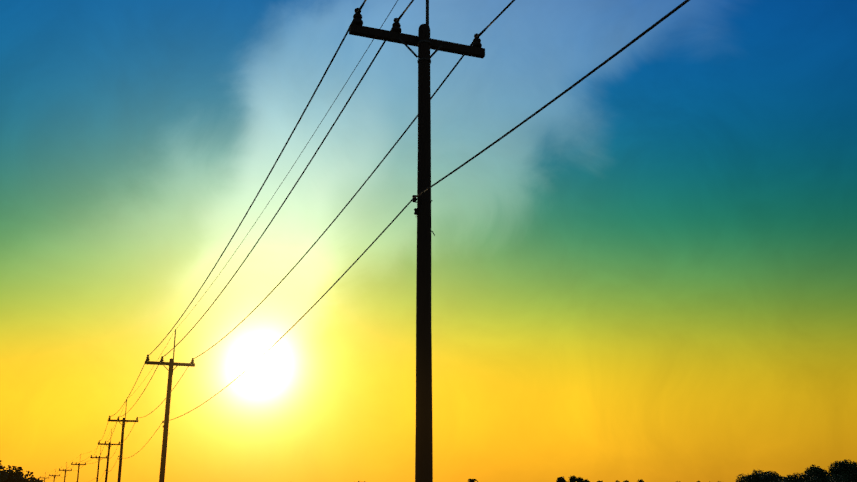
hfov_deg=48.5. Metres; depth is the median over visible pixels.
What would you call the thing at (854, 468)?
tree
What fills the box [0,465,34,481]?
tree
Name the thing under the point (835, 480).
tree
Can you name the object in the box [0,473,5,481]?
tree
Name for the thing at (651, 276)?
sky
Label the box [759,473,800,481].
tree
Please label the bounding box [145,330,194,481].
utility pole
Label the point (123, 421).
utility pole
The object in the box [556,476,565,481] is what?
tree
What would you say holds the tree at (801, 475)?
on the ground
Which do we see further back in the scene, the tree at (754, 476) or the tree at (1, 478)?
the tree at (754, 476)
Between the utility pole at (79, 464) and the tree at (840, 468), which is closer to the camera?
the tree at (840, 468)
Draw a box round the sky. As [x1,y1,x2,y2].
[0,0,856,481]
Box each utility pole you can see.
[59,465,71,481]
[71,454,85,481]
[90,450,106,481]
[98,429,119,481]
[108,400,138,481]
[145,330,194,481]
[349,0,484,481]
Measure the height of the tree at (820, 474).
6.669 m
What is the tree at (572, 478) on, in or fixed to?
on the ground
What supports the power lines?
hanging from the utility pole at (423, 42)
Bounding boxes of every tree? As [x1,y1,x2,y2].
[0,460,43,481]
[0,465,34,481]
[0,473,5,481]
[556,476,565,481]
[568,475,577,481]
[736,470,801,481]
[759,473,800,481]
[782,467,825,481]
[803,464,856,481]
[826,459,856,475]
[828,474,854,481]
[847,463,856,481]
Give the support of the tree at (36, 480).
on the ground
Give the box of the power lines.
[39,0,689,481]
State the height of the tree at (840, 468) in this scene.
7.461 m
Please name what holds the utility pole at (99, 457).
on the ground
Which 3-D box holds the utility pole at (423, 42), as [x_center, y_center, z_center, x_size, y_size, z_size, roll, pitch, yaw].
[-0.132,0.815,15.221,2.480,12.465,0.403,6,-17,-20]
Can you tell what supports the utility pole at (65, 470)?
on the ground
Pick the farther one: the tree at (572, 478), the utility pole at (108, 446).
the tree at (572, 478)

